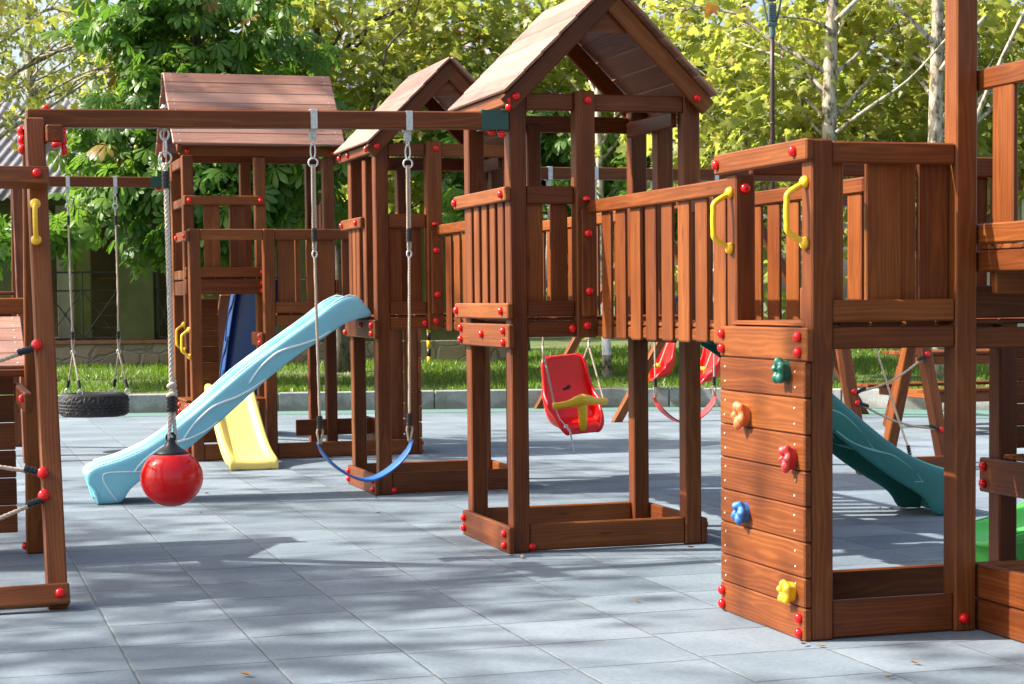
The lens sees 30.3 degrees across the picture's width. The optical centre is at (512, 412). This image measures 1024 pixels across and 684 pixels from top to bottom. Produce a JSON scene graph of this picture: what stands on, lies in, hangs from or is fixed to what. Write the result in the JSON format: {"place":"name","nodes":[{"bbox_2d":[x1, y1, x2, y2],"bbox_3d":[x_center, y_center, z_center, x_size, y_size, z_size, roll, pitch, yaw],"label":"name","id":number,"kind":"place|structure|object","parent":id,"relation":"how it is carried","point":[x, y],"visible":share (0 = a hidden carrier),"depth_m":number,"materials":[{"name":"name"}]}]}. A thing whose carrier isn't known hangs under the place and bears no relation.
{"place":"outdoors","nodes":[
{"label":"outdoors","id":0,"kind":"place"},
{"bbox_2d":[0,410,1023,683],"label":"rubber paving","id":1,"kind":"structure","parent":0,"point":[304,570],"depth_m":9.35,"materials":[{"name":"rubber"}]},
{"bbox_2d":[0,291,23,532],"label":"plank playhouse","id":2,"kind":"object","parent":1,"relation":"on","point":[11,339],"visible":0.81,"depth_m":10.78,"materials":[{"name":"brown wood"}]},
{"bbox_2d":[11,176,169,462],"bbox_3d":[-3.959,-0.932,17.891,1.452,2.599,2.116,-2,4,-17],"label":"swing frame","id":3,"kind":"object","parent":1,"relation":"on","point":[155,182],"visible":0.63,"depth_m":17.71,"materials":[{"name":"brown wood"}]},
{"bbox_2d":[58,176,130,417],"bbox_3d":[-3.979,-1.098,17.868,0.666,2.259,0.666,-2,4,-17],"label":"tyre swing","id":4,"kind":"object","parent":3,"relation":"hanging from","point":[78,404],"visible":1,"depth_m":17.75,"materials":[{"name":"rubber"}]},
{"bbox_2d":[83,294,370,504],"bbox_3d":[-2.058,-0.120,13.646,2.034,1.450,0.503,-2,4,-17],"label":"slide","id":5,"kind":"object","parent":1,"relation":"on","point":[114,478],"visible":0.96,"depth_m":13.47,"materials":[{"name":"blue plastic"}]},
{"bbox_2d":[204,384,278,470],"bbox_3d":[-2.344,0.106,16.277,0.417,0.693,1.102,-2,4,-20],"label":"slide","id":6,"kind":"object","parent":1,"relation":"on","point":[242,439],"visible":0.71,"depth_m":16.17,"materials":[{"name":"yellow plastic"}]},
{"bbox_2d":[0,105,508,609],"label":"swing frame","id":7,"kind":"object","parent":1,"relation":"on","point":[42,131],"visible":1,"depth_m":9.44,"materials":[{"name":"brown wood"}]},
{"bbox_2d":[140,105,202,506],"bbox_3d":[-1.798,-0.553,9.870,0.326,2.091,0.326,-2,4,-17],"label":"ball swing","id":8,"kind":"object","parent":7,"relation":"hanging from","point":[171,474],"visible":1,"depth_m":9.83,"materials":[{"name":"plastic"}]},
{"bbox_2d":[307,109,413,481],"bbox_3d":[-0.805,-0.624,10.169,0.574,1.984,0.135,-2,4,-17],"label":"belt swing","id":9,"kind":"object","parent":7,"relation":"hanging from","point":[397,462],"visible":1,"depth_m":10.17,"materials":[{"name":"metal"}]},
{"bbox_2d":[155,72,423,461],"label":"twin deck tower","id":10,"kind":"structure","parent":1,"relation":"on","point":[193,280],"depth_m":17.32,"materials":[{"name":"brown wood"}]},
{"bbox_2d":[219,280,278,394],"bbox_3d":[-2.713,-0.619,19.440,0.528,1.759,2.034,-2,4,-17],"label":"slide","id":11,"kind":"object","parent":10,"relation":"attached to","point":[238,346],"visible":0.19,"depth_m":19.16,"materials":[{"name":"blue plastic"}]},
{"bbox_2d":[334,57,507,495],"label":"roofed play tower","id":12,"kind":"structure","parent":1,"relation":"on","point":[378,271],"depth_m":13.68,"materials":[{"name":"brown wood"}]},
{"bbox_2d":[436,211,615,330],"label":"slatted bridge","id":13,"kind":"structure","parent":12,"relation":"attached to","point":[453,296],"depth_m":13.11,"materials":[{"name":"brown wood"}]},
{"bbox_2d":[59,407,988,417],"bbox_3d":[-0.908,0.021,23.107,30.216,0.001,2.972,0,3,6],"label":"green rubber border","id":14,"kind":"object","parent":1,"relation":"on","point":[923,413],"visible":0.2,"depth_m":23.66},
{"bbox_2d":[448,0,717,553],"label":"roofed play tower","id":15,"kind":"structure","parent":1,"relation":"on","point":[635,67],"depth_m":10.63,"materials":[{"name":"brown wood"}]},
{"bbox_2d":[588,177,863,343],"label":"slatted bridge","id":16,"kind":"structure","parent":15,"relation":"attached to","point":[704,326],"depth_m":9.41,"materials":[{"name":"brown wood"}]},
{"bbox_2d":[534,197,868,421],"bbox_3d":[2.216,-1.377,23.169,3.204,2.718,3.300,-2,4,-17],"label":"swing frame","id":17,"kind":"object","parent":1,"relation":"on","point":[622,409],"visible":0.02,"depth_m":21.90,"materials":[{"name":"brown wood"}]},
{"bbox_2d":[648,342,675,380],"bbox_3d":[1.831,-1.433,24.158,0.413,2.285,0.414,-3,4,-31],"label":"baby swing","id":18,"kind":"object","parent":17,"relation":"hanging from","point":[665,362],"visible":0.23,"depth_m":24.15,"materials":[{"name":"red plastic"}]},
{"bbox_2d":[701,294,719,384],"bbox_3d":[2.269,-1.352,22.726,0.413,2.285,0.414,-3,4,-31],"label":"baby swing","id":19,"kind":"object","parent":17,"relation":"hanging from","point":[707,366],"visible":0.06,"depth_m":22.82,"materials":[{"name":"red plastic"}]},
{"bbox_2d":[541,166,943,473],"bbox_3d":[1.636,-0.731,14.934,3.618,2.429,1.133,-2,4,-17],"label":"swing frame","id":20,"kind":"object","parent":1,"relation":"on","point":[898,395],"visible":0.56,"depth_m":15.13,"materials":[{"name":"brown wood"}]},
{"bbox_2d":[541,205,607,451],"bbox_3d":[0.480,-0.666,14.808,0.468,1.921,0.464,-2,4,-17],"label":"baby swing","id":21,"kind":"object","parent":20,"relation":"hanging from","point":[573,401],"visible":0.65,"depth_m":14.95,"materials":[{"name":"red plastic"}]},
{"bbox_2d":[650,175,718,422],"bbox_3d":[1.373,-0.934,15.141,0.586,2.038,0.135,-2,4,-17],"label":"belt swing","id":22,"kind":"object","parent":20,"relation":"hanging from","point":[706,410],"visible":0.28,"depth_m":15.17,"materials":[{"name":"plastic"}]},
{"bbox_2d":[675,295,943,514],"bbox_3d":[1.843,-0.060,11.934,2.046,1.450,0.508,-2,4,-17],"label":"slide","id":23,"kind":"object","parent":1,"relation":"on","point":[901,477],"visible":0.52,"depth_m":11.92,"materials":[{"name":"teal plastic"}]},
{"bbox_2d":[710,0,1023,640],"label":"climbing wall tower","id":24,"kind":"structure","parent":1,"relation":"on","point":[779,573],"depth_m":7.80,"materials":[{"name":"brown wood"}]},
{"bbox_2d":[857,348,1023,426],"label":"picnic table","id":25,"kind":"object","parent":1,"relation":"on","point":[982,393],"visible":0.27,"depth_m":19.55,"materials":[{"name":"brown wood"}]},
{"bbox_2d":[976,501,1023,561],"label":"slide","id":26,"kind":"object","parent":1,"relation":"on","point":[982,539],"visible":0.22,"depth_m":9.65,"materials":[{"name":"green plastic"}]},
{"bbox_2d":[0,0,1023,302],"label":"sky","id":27,"kind":"structure","parent":0,"point":[756,6],"materials":[{"name":"white"}]},
{"bbox_2d":[56,337,988,394],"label":"lawn","id":28,"kind":"structure","parent":0,"point":[549,342],"depth_m":28.33,"materials":[{"name":"plant"}]},
{"bbox_2d":[0,0,115,101],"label":"willow tree","id":29,"kind":"object","parent":28,"relation":"on","point":[28,75],"visible":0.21,"depth_m":43.36,"materials":[{"name":"green plant"}]},
{"bbox_2d":[0,0,181,155],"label":"plane tree","id":30,"kind":"object","parent":28,"relation":"on","point":[7,124],"visible":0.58,"depth_m":26.62,"materials":[{"name":"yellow plant"}]},
{"bbox_2d":[63,21,247,107],"bbox_3d":[-6.175,-5.083,38.263,6.090,7.907,3.191,-1,3,0],"label":"leafy tree","id":31,"kind":"object","parent":28,"relation":"on","point":[84,87],"visible":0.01,"depth_m":37.89,"materials":[{"name":"green plant"}]},
{"bbox_2d":[0,0,356,298],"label":"chestnut tree","id":32,"kind":"object","parent":28,"relation":"on","point":[149,26],"visible":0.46,"depth_m":25.34,"materials":[{"name":"green plant"}]},
{"bbox_2d":[0,24,518,366],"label":"green house","id":33,"kind":"structure","parent":28,"relation":"on","point":[143,318],"depth_m":31.03,"materials":[{"name":"stone"}]},
{"bbox_2d":[91,278,116,328],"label":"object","id":34,"kind":"object","parent":33,"relation":"on","point":[104,303],"visible":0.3,"depth_m":32.05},
{"bbox_2d":[229,1,387,27],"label":"leafy tree","id":35,"kind":"object","parent":28,"relation":"on","point":[354,25],"visible":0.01,"depth_m":37.35,"materials":[{"name":"green plant"}]},
{"bbox_2d":[176,0,575,372],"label":"plane tree","id":36,"kind":"object","parent":28,"relation":"on","point":[389,83],"visible":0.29,"depth_m":27.17,"materials":[{"name":"green plant"}]},
{"bbox_2d":[427,330,430,361],"bbox_3d":[-1.358,-1.171,30.584,0.062,0.780,0.062,-1,3,0],"label":"marker post","id":37,"kind":"object","parent":28,"relation":"on","point":[429,345],"visible":0.71,"depth_m":30.57,"materials":[{"name":"yellow plastic"}]},
{"bbox_2d":[339,0,676,215],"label":"plane tree","id":38,"kind":"object","parent":28,"relation":"on","point":[509,12],"visible":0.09,"depth_m":28.07,"materials":[{"name":"green plant"}]},
{"bbox_2d":[463,2,613,350],"bbox_3d":[0.015,-4.988,35.462,6.714,7.900,3.440,-1,3,0],"label":"leafy tree","id":39,"kind":"object","parent":28,"relation":"on","point":[588,88],"depth_m":35.89,"materials":[{"name":"green plant"}]},
{"bbox_2d":[410,86,703,287],"bbox_3d":[0.750,-2.621,27.313,5.326,4.208,3.060,-1,3,0],"label":"chestnut tree","id":40,"kind":"object","parent":28,"relation":"on","point":[557,153],"visible":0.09,"depth_m":26.80,"materials":[{"name":"green plant"}]},
{"bbox_2d":[301,10,899,339],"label":"treeline","id":41,"kind":"object","parent":28,"relation":"on","point":[765,271],"depth_m":48.11,"materials":[{"name":"green plant"}]},
{"bbox_2d":[485,0,814,379],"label":"plane tree","id":42,"kind":"object","parent":28,"relation":"on","point":[553,78],"visible":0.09,"depth_m":27.70,"materials":[{"name":"green plant"}]},
{"bbox_2d":[762,0,781,189],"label":"street lamp","id":43,"kind":"object","parent":28,"relation":"on","point":[771,19],"visible":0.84,"depth_m":24.20,"materials":[{"name":"metal"}]},
{"bbox_2d":[660,0,910,272],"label":"leafy tree","id":44,"kind":"object","parent":28,"relation":"on","point":[781,185],"visible":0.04,"depth_m":33.92,"materials":[{"name":"green plant"}]},
{"bbox_2d":[595,0,996,383],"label":"plane tree","id":45,"kind":"object","parent":28,"relation":"on","point":[753,112],"visible":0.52,"depth_m":25.31,"materials":[{"name":"green plant"}]},
{"bbox_2d":[756,1,1023,349],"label":"leafy tree","id":46,"kind":"object","parent":28,"relation":"on","point":[1020,198],"visible":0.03,"depth_m":35.06,"materials":[{"name":"green plant"}]},
{"bbox_2d":[779,0,1023,380],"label":"plane tree","id":47,"kind":"object","parent":28,"relation":"on","point":[934,65],"visible":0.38,"depth_m":25.37,"materials":[{"name":"green plant"}]},
{"bbox_2d":[871,0,1023,209],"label":"plane tree","id":48,"kind":"object","parent":28,"relation":"on","point":[1008,11],"visible":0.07,"depth_m":26.18,"materials":[{"name":"green plant"}]},
{"bbox_2d":[978,102,1023,326],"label":"cream house","id":49,"kind":"structure","parent":28,"relation":"on","point":[1021,211],"depth_m":35.84,"materials":[{"name":"paint"}]},
{"bbox_2d":[987,205,989,250],"bbox_3d":[8.907,-3.514,35.840,0.550,1.280,0.020,-1,3,0],"label":"window pane","id":50,"kind":"structure","parent":49,"relation":"in","point":[988,215],"depth_m":35.82,"materials":[{"name":"glass"}]},
{"bbox_2d":[1021,193,1023,242],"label":"window frame","id":51,"kind":"structure","parent":49,"relation":"in","point":[1022,203],"depth_m":35.77,"materials":[{"name":"white paint"}]},
{"bbox_2d":[434,303,784,406],"bbox_3d":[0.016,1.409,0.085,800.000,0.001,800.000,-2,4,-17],"label":"ground","id":52,"kind":"structure","parent":0,"point":[765,309],"depth_m":164.06,"materials":[{"name":"grey"}]},
{"bbox_2d":[58,388,1023,412],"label":"kerb","id":53,"kind":"structure","parent":52,"relation":"on","point":[298,401],"depth_m":24.21,"materials":[{"name":"concrete"}]},
{"bbox_2d":[975,59,1023,642],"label":"raised play tower","id":54,"kind":"structure","parent":0,"point":[999,599],"depth_m":7.66,"materials":[{"name":"brown wood"}]},
{"bbox_2d":[978,348,1023,498],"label":"platform","id":55,"kind":"structure","parent":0,"point":[1002,477],"depth_m":8.72,"materials":[{"name":"brown wood"}]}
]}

